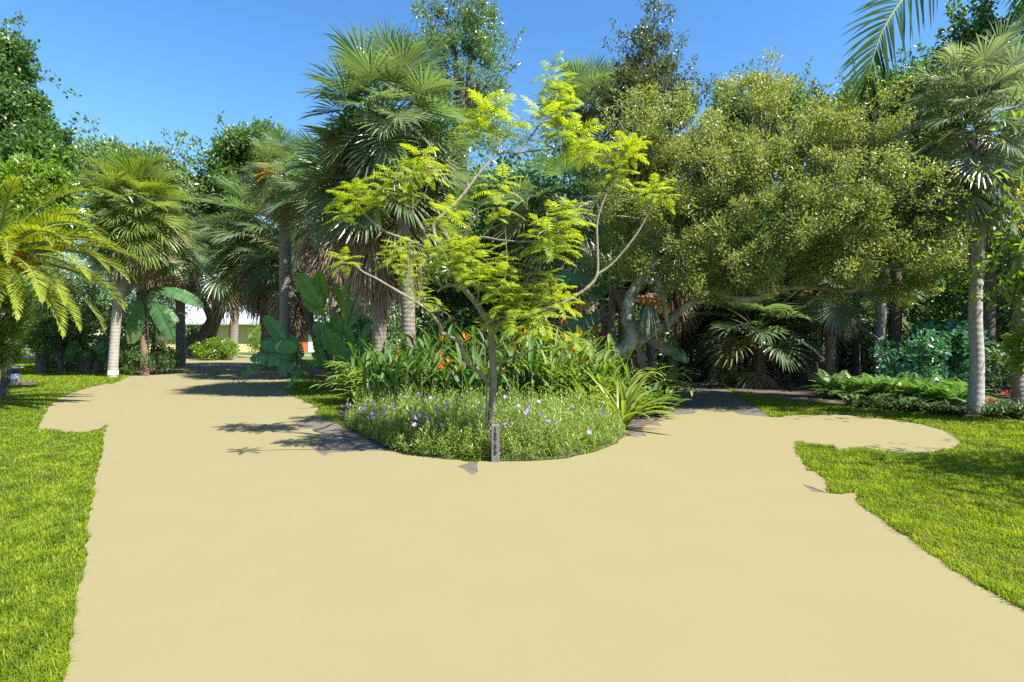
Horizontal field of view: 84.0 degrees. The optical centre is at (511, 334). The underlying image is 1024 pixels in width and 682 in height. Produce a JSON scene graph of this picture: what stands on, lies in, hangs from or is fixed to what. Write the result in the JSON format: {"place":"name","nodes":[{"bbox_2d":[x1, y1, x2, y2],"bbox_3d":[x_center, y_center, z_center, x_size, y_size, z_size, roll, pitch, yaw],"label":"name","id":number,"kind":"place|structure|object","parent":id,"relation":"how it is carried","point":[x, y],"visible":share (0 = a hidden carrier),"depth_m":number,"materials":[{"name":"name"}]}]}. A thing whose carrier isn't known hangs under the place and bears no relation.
{"place":"outdoors","nodes":[
{"label":"outdoors","id":0,"kind":"place"},
{"bbox_2d":[339,398,673,460],"bbox_3d":[0.000,1.488,11.106,7.200,0.001,8.788,0,0,0],"label":"planting bed","id":1,"kind":"object","parent":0,"point":[636,423],"visible":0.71,"depth_m":8.09,"materials":[{"name":"brown soil"}]},
{"bbox_2d":[309,360,375,396],"bbox_3d":[-3.050,1.033,12.858,2.873,0.953,2.903,0,0,-24],"label":"shell ginger","id":2,"kind":"object","parent":1,"relation":"on","point":[348,366],"visible":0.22,"depth_m":12.21,"materials":[{"name":"green plant"}]},
{"bbox_2d":[336,338,414,405],"bbox_3d":[-2.837,0.715,12.390,1.716,1.573,1.650,0,0,0],"label":"heliconia","id":3,"kind":"object","parent":1,"relation":"on","point":[363,358],"visible":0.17,"depth_m":12.13,"materials":[{"name":"green plant"}]},
{"bbox_2d":[277,112,484,372],"bbox_3d":[-3.105,-1.720,13.767,4.955,6.549,4.892,0,0,0],"label":"fan palm","id":4,"kind":"object","parent":1,"relation":"on","point":[369,237],"visible":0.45,"depth_m":13.02,"materials":[{"name":"green plant"}]},
{"bbox_2d":[297,12,474,354],"bbox_3d":[-2.686,-2.654,12.767,3.923,8.415,4.153,0,0,0],"label":"fan palm","id":5,"kind":"object","parent":1,"relation":"on","point":[394,74],"visible":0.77,"depth_m":12.03,"materials":[{"name":"green plant"}]},
{"bbox_2d":[352,347,441,402],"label":"heliconia","id":6,"kind":"object","parent":1,"relation":"on","point":[393,385],"visible":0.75,"depth_m":10.50,"materials":[{"name":"green plant"}]},
{"bbox_2d":[370,341,431,394],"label":"heliconia","id":7,"kind":"object","parent":1,"relation":"on","point":[378,369],"visible":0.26,"depth_m":11.00,"materials":[{"name":"green plant"}]},
{"bbox_2d":[371,327,456,394],"bbox_3d":[-2.015,0.663,12.364,1.493,1.676,2.059,0,0,42],"label":"heliconia","id":8,"kind":"object","parent":1,"relation":"on","point":[420,343],"visible":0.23,"depth_m":12.22,"materials":[{"name":"green plant"}]},
{"bbox_2d":[366,335,465,399],"bbox_3d":[-1.665,0.740,10.847,1.911,1.524,1.997,0,0,38],"label":"heliconia","id":9,"kind":"object","parent":1,"relation":"on","point":[446,381],"visible":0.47,"depth_m":10.79,"materials":[{"name":"green plant"}]},
{"bbox_2d":[414,325,483,396],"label":"heliconia","id":10,"kind":"object","parent":1,"relation":"on","point":[449,352],"visible":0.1,"depth_m":12.34,"materials":[{"name":"green plant"}]},
{"bbox_2d":[422,332,505,397],"bbox_3d":[-1.041,0.709,10.906,1.482,1.587,1.690,0,0,-41],"label":"heliconia","id":11,"kind":"object","parent":1,"relation":"on","point":[456,369],"visible":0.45,"depth_m":10.89,"materials":[{"name":"green plant"}]},
{"bbox_2d":[443,324,516,389],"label":"heliconia","id":12,"kind":"object","parent":1,"relation":"on","point":[480,351],"visible":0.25,"depth_m":12.45,"materials":[{"name":"green plant"}]},
{"bbox_2d":[342,381,627,460],"bbox_3d":[-0.608,1.176,8.573,4.850,0.789,3.801,0,0,0],"label":"petunia hedge","id":13,"kind":"object","parent":1,"relation":"on","point":[532,421],"visible":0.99,"depth_m":7.58,"materials":[{"name":"green plant"}]},
{"bbox_2d":[447,342,550,411],"bbox_3d":[-0.501,0.782,10.608,1.699,1.442,2.083,0,0,45],"label":"heliconia","id":14,"kind":"object","parent":1,"relation":"on","point":[500,372],"visible":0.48,"depth_m":10.31,"materials":[{"name":"green plant"}]},
{"bbox_2d":[321,51,681,453],"bbox_3d":[-0.086,-1.248,7.412,4.887,5.560,2.392,0,0,-6],"label":"feathery tree","id":15,"kind":"object","parent":1,"relation":"on","point":[512,314],"visible":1,"depth_m":7.13,"materials":[{"name":"green plant"}]},
{"bbox_2d":[496,334,571,401],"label":"heliconia","id":16,"kind":"object","parent":1,"relation":"on","point":[531,361],"visible":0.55,"depth_m":10.49,"materials":[{"name":"green plant"}]},
{"bbox_2d":[508,328,584,395],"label":"heliconia","id":17,"kind":"object","parent":1,"relation":"on","point":[546,344],"visible":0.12,"depth_m":11.45,"materials":[{"name":"green plant"}]},
{"bbox_2d":[474,152,627,338],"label":"fan palm","id":18,"kind":"object","parent":1,"relation":"on","point":[526,190],"visible":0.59,"depth_m":14.75,"materials":[{"name":"green plant"}]},
{"bbox_2d":[507,338,598,403],"bbox_3d":[0.842,0.731,10.541,2.054,1.540,1.448,0,0,0],"label":"heliconia","id":19,"kind":"object","parent":1,"relation":"on","point":[557,372],"visible":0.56,"depth_m":10.28,"materials":[{"name":"green plant"}]},
{"bbox_2d":[517,324,626,398],"bbox_3d":[1.522,0.631,11.412,1.854,1.741,2.464,0,0,40],"label":"heliconia","id":20,"kind":"object","parent":1,"relation":"on","point":[609,343],"visible":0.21,"depth_m":11.53,"materials":[{"name":"green plant"}]},
{"bbox_2d":[542,332,617,397],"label":"heliconia","id":21,"kind":"object","parent":1,"relation":"on","point":[594,358],"visible":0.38,"depth_m":10.65,"materials":[{"name":"green plant"}]},
{"bbox_2d":[541,342,650,410],"bbox_3d":[1.495,0.813,10.571,1.662,1.379,1.724,0,0,-43],"label":"heliconia","id":22,"kind":"object","parent":1,"relation":"on","point":[611,383],"visible":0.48,"depth_m":10.35,"materials":[{"name":"green plant"}]},
{"bbox_2d":[547,226,688,383],"bbox_3d":[2.415,-0.540,13.560,3.125,4.346,1.908,0,0,-13],"label":"banana clump","id":23,"kind":"object","parent":1,"relation":"on","point":[608,317],"visible":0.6,"depth_m":13.44,"materials":[{"name":"green plant"}]},
{"bbox_2d":[569,368,685,425],"bbox_3d":[1.729,1.004,9.124,1.802,0.959,2.008,0,0,0],"label":"crinum lily","id":24,"kind":"object","parent":1,"relation":"on","point":[626,405],"visible":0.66,"depth_m":9.06,"materials":[{"name":"green plant"}]},
{"bbox_2d":[583,0,721,383],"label":"broadleaf tree","id":25,"kind":"object","parent":1,"relation":"on","point":[634,75],"visible":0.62,"depth_m":14.31,"materials":[{"name":"green plant"}]},
{"bbox_2d":[615,360,704,396],"bbox_3d":[2.751,1.002,12.473,2.634,1.016,3.016,0,0,0],"label":"shell ginger","id":26,"kind":"object","parent":1,"relation":"on","point":[662,378],"visible":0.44,"depth_m":11.84,"materials":[{"name":"green plant"}]},
{"bbox_2d":[637,381,690,414],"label":"edging plant","id":27,"kind":"object","parent":1,"relation":"on","point":[654,392],"visible":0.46,"depth_m":10.36,"materials":[{"name":"green plant"}]},
{"bbox_2d":[574,46,976,363],"bbox_3d":[5.644,-2.105,11.903,9.371,7.529,5.223,0,0,0],"label":"olive leaved tree","id":28,"kind":"object","parent":1,"relation":"on","point":[852,155],"visible":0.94,"depth_m":11.29,"materials":[{"name":"green plant"}]},
{"bbox_2d":[635,306,660,339],"bbox_3d":[2.793,-0.219,11.697,0.574,0.778,0.563,0,0,0],"label":"hanging epiphyte","id":29,"kind":"object","parent":28,"relation":"hanging from","point":[648,313],"visible":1,"depth_m":11.59,"materials":[{"name":"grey plant"}]},
{"bbox_2d":[0,335,1023,681],"bbox_3d":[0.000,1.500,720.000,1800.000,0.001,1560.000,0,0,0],"label":"lawn","id":30,"kind":"structure","parent":0,"point":[466,459],"depth_m":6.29,"materials":[{"name":"plant"}]},
{"bbox_2d":[0,267,55,369],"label":"broadleaf tree","id":31,"kind":"object","parent":30,"relation":"on","point":[10,326],"visible":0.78,"depth_m":12.53,"materials":[{"name":"green plant"}]},
{"bbox_2d":[34,260,49,372],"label":"tree trunk","id":32,"kind":"object","parent":30,"relation":"on","point":[41,365],"visible":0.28,"depth_m":22.12,"materials":[{"name":"brown plant"}]},
{"bbox_2d":[0,11,96,199],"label":"broadleaf tree","id":33,"kind":"object","parent":30,"relation":"on","point":[27,124],"visible":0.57,"depth_m":14.65,"materials":[{"name":"green plant"}]},
{"bbox_2d":[0,138,103,395],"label":"broadleaf tree","id":34,"kind":"object","parent":30,"relation":"on","point":[37,179],"visible":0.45,"depth_m":13.74,"materials":[{"name":"green plant"}]},
{"bbox_2d":[12,262,110,373],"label":"forest tree","id":35,"kind":"object","parent":30,"relation":"on","point":[50,328],"visible":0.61,"depth_m":21.73,"materials":[{"name":"green plant"}]},
{"bbox_2d":[13,229,114,332],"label":"forest tree","id":36,"kind":"object","parent":30,"relation":"on","point":[109,299],"visible":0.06,"depth_m":29.91,"materials":[{"name":"green plant"}]},
{"bbox_2d":[14,252,116,365],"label":"forest tree","id":37,"kind":"object","parent":30,"relation":"on","point":[86,283],"visible":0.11,"depth_m":24.49,"materials":[{"name":"green plant"}]},
{"bbox_2d":[0,176,143,404],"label":"date palm","id":38,"kind":"object","parent":30,"relation":"on","point":[16,248],"visible":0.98,"depth_m":11.21,"materials":[{"name":"green plant"}]},
{"bbox_2d":[53,339,122,372],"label":"philodendron","id":39,"kind":"object","parent":30,"relation":"on","point":[94,358],"visible":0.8,"depth_m":22.31,"materials":[{"name":"green plant"}]},
{"bbox_2d":[71,143,197,376],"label":"fan palm","id":40,"kind":"object","parent":30,"relation":"on","point":[145,238],"visible":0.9,"depth_m":19.36,"materials":[{"name":"green plant"}]},
{"bbox_2d":[71,117,226,342],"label":"broadleaf tree","id":41,"kind":"object","parent":30,"relation":"on","point":[96,149],"visible":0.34,"depth_m":33.40,"materials":[{"name":"green plant"}]},
{"bbox_2d":[101,284,201,354],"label":"forest tree","id":42,"kind":"object","parent":30,"relation":"on","point":[153,329],"visible":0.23,"depth_m":30.26,"materials":[{"name":"green plant"}]},
{"bbox_2d":[189,336,240,360],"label":"lime shrub","id":43,"kind":"object","parent":30,"relation":"on","point":[216,348],"visible":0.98,"depth_m":33.65,"materials":[{"name":"green plant"}]},
{"bbox_2d":[157,111,287,357],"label":"broadleaf tree","id":44,"kind":"object","parent":30,"relation":"on","point":[230,154],"visible":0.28,"depth_m":35.62,"materials":[{"name":"green plant"}]},
{"bbox_2d":[183,206,262,358],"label":"fan palm","id":45,"kind":"object","parent":30,"relation":"on","point":[211,297],"visible":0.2,"depth_m":34.89,"materials":[{"name":"green plant"}]},
{"bbox_2d":[149,304,328,351],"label":"house","id":46,"kind":"structure","parent":30,"relation":"on","point":[244,327],"depth_m":50.00,"materials":[{"name":"white paint"}]},
{"bbox_2d":[235,123,317,377],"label":"fan palm","id":47,"kind":"object","parent":30,"relation":"on","point":[285,150],"visible":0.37,"depth_m":19.63,"materials":[{"name":"green plant"}]},
{"bbox_2d":[240,315,352,388],"bbox_3d":[-5.930,0.544,15.856,3.330,2.199,1.044,0,0,0],"label":"fallen banana plant","id":48,"kind":"object","parent":30,"relation":"on","point":[290,346],"visible":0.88,"depth_m":15.71,"materials":[{"name":"green plant"}]},
{"bbox_2d":[257,126,356,363],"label":"fan palm","id":49,"kind":"object","parent":30,"relation":"on","point":[304,253],"visible":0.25,"depth_m":17.61,"materials":[{"name":"green plant"}]},
{"bbox_2d":[295,270,370,388],"bbox_3d":[-4.911,-0.135,15.894,2.097,3.332,1.380,0,0,0],"label":"paddle leaf plant","id":50,"kind":"object","parent":30,"relation":"on","point":[329,336],"visible":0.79,"depth_m":15.79,"materials":[{"name":"green plant"}]},
{"bbox_2d":[341,298,397,362],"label":"forest tree","id":51,"kind":"object","parent":30,"relation":"on","point":[357,327],"visible":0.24,"depth_m":25.21,"materials":[{"name":"green plant"}]},
{"bbox_2d":[369,299,464,366],"bbox_3d":[-2.714,0.265,17.181,2.860,2.699,2.627,0,0,28],"label":"understorey shrub","id":52,"kind":"object","parent":30,"relation":"on","point":[434,325],"visible":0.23,"depth_m":16.65,"materials":[{"name":"green plant"}]},
{"bbox_2d":[350,0,524,297],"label":"broadleaf tree","id":53,"kind":"object","parent":30,"relation":"on","point":[481,44],"visible":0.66,"depth_m":19.88,"materials":[{"name":"green plant"}]},
{"bbox_2d":[369,94,523,346],"bbox_3d":[-2.975,-3.622,19.214,6.797,10.488,7.169,0,0,-13],"label":"forest tree","id":54,"kind":"object","parent":30,"relation":"on","point":[478,199],"visible":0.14,"depth_m":17.97,"materials":[{"name":"green plant"}]},
{"bbox_2d":[437,306,503,362],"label":"understorey shrub","id":55,"kind":"object","parent":30,"relation":"on","point":[469,319],"visible":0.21,"depth_m":16.61,"materials":[{"name":"green plant"}]},
{"bbox_2d":[416,145,561,348],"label":"forest tree","id":56,"kind":"object","parent":30,"relation":"on","point":[455,295],"visible":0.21,"depth_m":17.83,"materials":[{"name":"green plant"}]},
{"bbox_2d":[469,145,581,317],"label":"forest tree","id":57,"kind":"object","parent":30,"relation":"on","point":[517,168],"visible":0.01,"depth_m":21.60,"materials":[{"name":"green plant"}]},
{"bbox_2d":[483,300,569,359],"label":"understorey shrub","id":58,"kind":"object","parent":30,"relation":"on","point":[518,324],"visible":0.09,"depth_m":16.54,"materials":[{"name":"green plant"}]},
{"bbox_2d":[461,108,661,333],"bbox_3d":[1.837,-3.180,19.522,7.089,9.612,6.974,0,0,19],"label":"forest tree","id":59,"kind":"object","parent":30,"relation":"on","point":[551,182],"visible":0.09,"depth_m":17.61,"materials":[{"name":"green plant"}]},
{"bbox_2d":[530,51,633,351],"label":"fan palm","id":60,"kind":"object","parent":30,"relation":"on","point":[583,88],"visible":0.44,"depth_m":16.51,"materials":[{"name":"green plant"}]},
{"bbox_2d":[597,304,682,382],"bbox_3d":[3.858,0.264,16.950,2.670,2.558,2.849,0,0,-13],"label":"understorey shrub","id":61,"kind":"object","parent":30,"relation":"on","point":[635,365],"visible":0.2,"depth_m":16.77,"materials":[{"name":"green plant"}]},
{"bbox_2d":[545,127,761,366],"bbox_3d":[4.796,-3.090,19.246,6.091,9.399,6.425,0,0,-44],"label":"forest tree","id":62,"kind":"object","parent":30,"relation":"on","point":[749,229],"visible":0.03,"depth_m":18.54,"materials":[{"name":"green plant"}]},
{"bbox_2d":[604,183,744,382],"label":"tree","id":63,"kind":"object","parent":30,"relation":"on","point":[676,332],"visible":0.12,"depth_m":17.49,"materials":[{"name":"green plant"}]},
{"bbox_2d":[679,352,1023,419],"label":"mulch bed","id":64,"kind":"object","parent":30,"relation":"on","point":[801,393],"visible":0.09,"depth_m":14.76,"materials":[{"name":"brown soil"}]},
{"bbox_2d":[679,292,776,377],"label":"fan palm","id":65,"kind":"object","parent":64,"relation":"on","point":[713,321],"visible":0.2,"depth_m":18.10,"materials":[{"name":"green plant"}]},
{"bbox_2d":[710,362,767,386],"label":"shrub","id":66,"kind":"object","parent":64,"relation":"on","point":[731,380],"visible":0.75,"depth_m":16.37,"materials":[{"name":"green plant"}]},
{"bbox_2d":[681,280,831,387],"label":"fan palm","id":67,"kind":"object","parent":64,"relation":"on","point":[755,341],"visible":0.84,"depth_m":16.07,"materials":[{"name":"green plant"}]},
{"bbox_2d":[682,140,831,372],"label":"forest tree","id":68,"kind":"object","parent":64,"relation":"on","point":[790,300],"visible":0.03,"depth_m":17.64,"materials":[{"name":"green plant"}]},
{"bbox_2d":[688,56,851,234],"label":"broadleaf tree","id":69,"kind":"object","parent":64,"relation":"on","point":[740,114],"visible":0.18,"depth_m":19.13,"materials":[{"name":"green plant"}]},
{"bbox_2d":[744,264,888,382],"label":"fan palm","id":70,"kind":"object","parent":64,"relation":"on","point":[796,375],"visible":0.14,"depth_m":17.82,"materials":[{"name":"green plant"}]},
{"bbox_2d":[796,369,861,397],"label":"fern","id":71,"kind":"object","parent":64,"relation":"on","point":[823,383],"visible":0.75,"depth_m":13.49,"materials":[{"name":"green plant"}]},
{"bbox_2d":[779,252,890,381],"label":"fan palm","id":72,"kind":"object","parent":64,"relation":"on","point":[834,319],"visible":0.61,"depth_m":15.68,"materials":[{"name":"green plant"}]},
{"bbox_2d":[814,370,883,398],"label":"fern","id":73,"kind":"object","parent":64,"relation":"on","point":[854,384],"visible":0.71,"depth_m":13.15,"materials":[{"name":"green plant"}]},
{"bbox_2d":[763,171,945,374],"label":"forest tree","id":74,"kind":"object","parent":64,"relation":"on","point":[842,356],"visible":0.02,"depth_m":20.51,"materials":[{"name":"green plant"}]},
{"bbox_2d":[850,298,860,376],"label":"tree trunk","id":75,"kind":"object","parent":64,"relation":"on","point":[855,363],"visible":0.49,"depth_m":17.41,"materials":[{"name":"brown plant"}]},
{"bbox_2d":[808,248,931,373],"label":"fan palm","id":76,"kind":"object","parent":64,"relation":"on","point":[903,327],"visible":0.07,"depth_m":19.16,"materials":[{"name":"green plant"}]},
{"bbox_2d":[839,317,910,378],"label":"understorey shrub","id":77,"kind":"object","parent":64,"relation":"on","point":[864,352],"visible":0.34,"depth_m":18.69,"materials":[{"name":"green plant"}]},
{"bbox_2d":[844,374,910,396],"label":"fern","id":78,"kind":"object","parent":64,"relation":"on","point":[876,386],"visible":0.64,"depth_m":12.86,"materials":[{"name":"green plant"}]},
{"bbox_2d":[872,263,887,377],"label":"tree trunk","id":79,"kind":"object","parent":64,"relation":"on","point":[879,331],"visible":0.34,"depth_m":16.89,"materials":[{"name":"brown plant"}]},
{"bbox_2d":[849,370,933,398],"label":"fern","id":80,"kind":"object","parent":64,"relation":"on","point":[892,387],"visible":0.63,"depth_m":12.55,"materials":[{"name":"green plant"}]},
{"bbox_2d":[867,328,951,380],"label":"understorey shrub","id":81,"kind":"object","parent":64,"relation":"on","point":[933,342],"visible":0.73,"depth_m":13.35,"materials":[{"name":"green plant"}]},
{"bbox_2d":[822,27,997,375],"bbox_3d":[12.345,-3.955,18.112,5.506,11.023,4.499,0,0,0],"label":"broadleaf tree","id":82,"kind":"object","parent":64,"relation":"on","point":[895,325],"visible":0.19,"depth_m":17.62,"materials":[{"name":"green plant"}]},
{"bbox_2d":[870,372,952,400],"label":"fern","id":83,"kind":"object","parent":64,"relation":"on","point":[907,389],"visible":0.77,"depth_m":12.29,"materials":[{"name":"green plant"}]},
{"bbox_2d":[883,301,967,364],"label":"understorey shrub","id":84,"kind":"object","parent":64,"relation":"on","point":[924,318],"visible":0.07,"depth_m":19.29,"materials":[{"name":"green plant"}]},
{"bbox_2d":[839,0,1023,115],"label":"coconut palm","id":85,"kind":"object","parent":64,"relation":"on","point":[869,69],"visible":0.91,"depth_m":11.45,"materials":[{"name":"green plant"}]},
{"bbox_2d":[902,379,966,401],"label":"fern","id":86,"kind":"object","parent":64,"relation":"on","point":[933,391],"visible":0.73,"depth_m":11.98,"materials":[{"name":"green plant"}]},
{"bbox_2d":[869,176,1016,321],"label":"forest tree","id":87,"kind":"object","parent":64,"relation":"on","point":[940,297],"visible":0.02,"depth_m":21.64,"materials":[{"name":"green plant"}]},
{"bbox_2d":[905,318,993,387],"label":"rounded shrub","id":88,"kind":"object","parent":64,"relation":"on","point":[955,334],"visible":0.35,"depth_m":13.78,"materials":[{"name":"green plant"}]},
{"bbox_2d":[893,8,1023,414],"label":"fan palm","id":89,"kind":"object","parent":64,"relation":"on","point":[974,62],"visible":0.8,"depth_m":10.48,"materials":[{"name":"green plant"}]},
{"bbox_2d":[921,381,1001,403],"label":"fern","id":90,"kind":"object","parent":64,"relation":"on","point":[963,392],"visible":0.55,"depth_m":11.69,"materials":[{"name":"green plant"}]},
{"bbox_2d":[903,0,1023,391],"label":"broadleaf tree","id":91,"kind":"object","parent":64,"relation":"on","point":[968,31],"visible":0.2,"depth_m":14.80,"materials":[{"name":"green plant"}]},
{"bbox_2d":[925,224,1023,346],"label":"forest tree","id":92,"kind":"object","parent":64,"relation":"on","point":[957,313],"visible":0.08,"depth_m":18.08,"materials":[{"name":"green plant"}]},
{"bbox_2d":[927,127,1023,342],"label":"forest tree","id":93,"kind":"object","parent":64,"relation":"on","point":[1007,260],"visible":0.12,"depth_m":16.08,"materials":[{"name":"green plant"}]},
{"bbox_2d":[967,333,1010,398],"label":"understorey shrub","id":94,"kind":"object","parent":64,"relation":"on","point":[998,379],"visible":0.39,"depth_m":13.58,"materials":[{"name":"green plant"}]},
{"bbox_2d":[1010,244,1023,404],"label":"tree trunk","id":95,"kind":"object","parent":64,"relation":"on","point":[1017,386],"visible":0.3,"depth_m":11.94,"materials":[{"name":"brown plant"}]},
{"bbox_2d":[936,86,1023,377],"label":"broadleaf tree","id":96,"kind":"object","parent":30,"relation":"on","point":[1016,358],"visible":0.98,"depth_m":9.75,"materials":[{"name":"green plant"}]},
{"bbox_2d":[0,0,1023,335],"label":"sky","id":97,"kind":"structure","parent":0,"point":[138,67],"materials":[{"name":"blue"}]},
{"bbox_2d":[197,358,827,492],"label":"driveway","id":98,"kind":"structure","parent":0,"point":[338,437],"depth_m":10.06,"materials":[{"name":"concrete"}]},
{"bbox_2d":[38,358,1023,681],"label":"sand path","id":99,"kind":"structure","parent":0,"point":[240,528],"depth_m":3.74,"materials":[{"name":"beige sand"}]},
{"bbox_2d":[92,189,207,370],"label":"fan palm","id":100,"kind":"object","parent":99,"relation":"on","point":[183,268],"visible":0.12,"depth_m":24.14,"materials":[{"name":"green plant"}]},
{"bbox_2d":[119,339,185,374],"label":"dense shrub","id":101,"kind":"object","parent":99,"relation":"on","point":[157,362],"visible":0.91,"depth_m":21.24,"materials":[{"name":"green plant"}]},
{"bbox_2d":[113,261,203,374],"bbox_3d":[-13.066,-0.641,21.033,3.739,4.242,1.194,0,0,0],"label":"banana plant","id":102,"kind":"object","parent":99,"relation":"on","point":[140,315],"visible":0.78,"depth_m":20.71,"materials":[{"name":"green plant"}]},
{"bbox_2d":[156,215,219,366],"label":"fan palm","id":103,"kind":"object","parent":99,"relation":"on","point":[190,286],"visible":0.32,"depth_m":26.86,"materials":[{"name":"green plant"}]},
{"bbox_2d":[187,160,318,368],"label":"fan palm","id":104,"kind":"object","parent":99,"relation":"on","point":[237,239],"visible":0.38,"depth_m":23.66,"materials":[{"name":"green plant"}]},
{"bbox_2d":[226,236,327,371],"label":"fan palm","id":105,"kind":"object","parent":99,"relation":"on","point":[299,327],"visible":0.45,"depth_m":22.25,"materials":[{"name":"green plant"}]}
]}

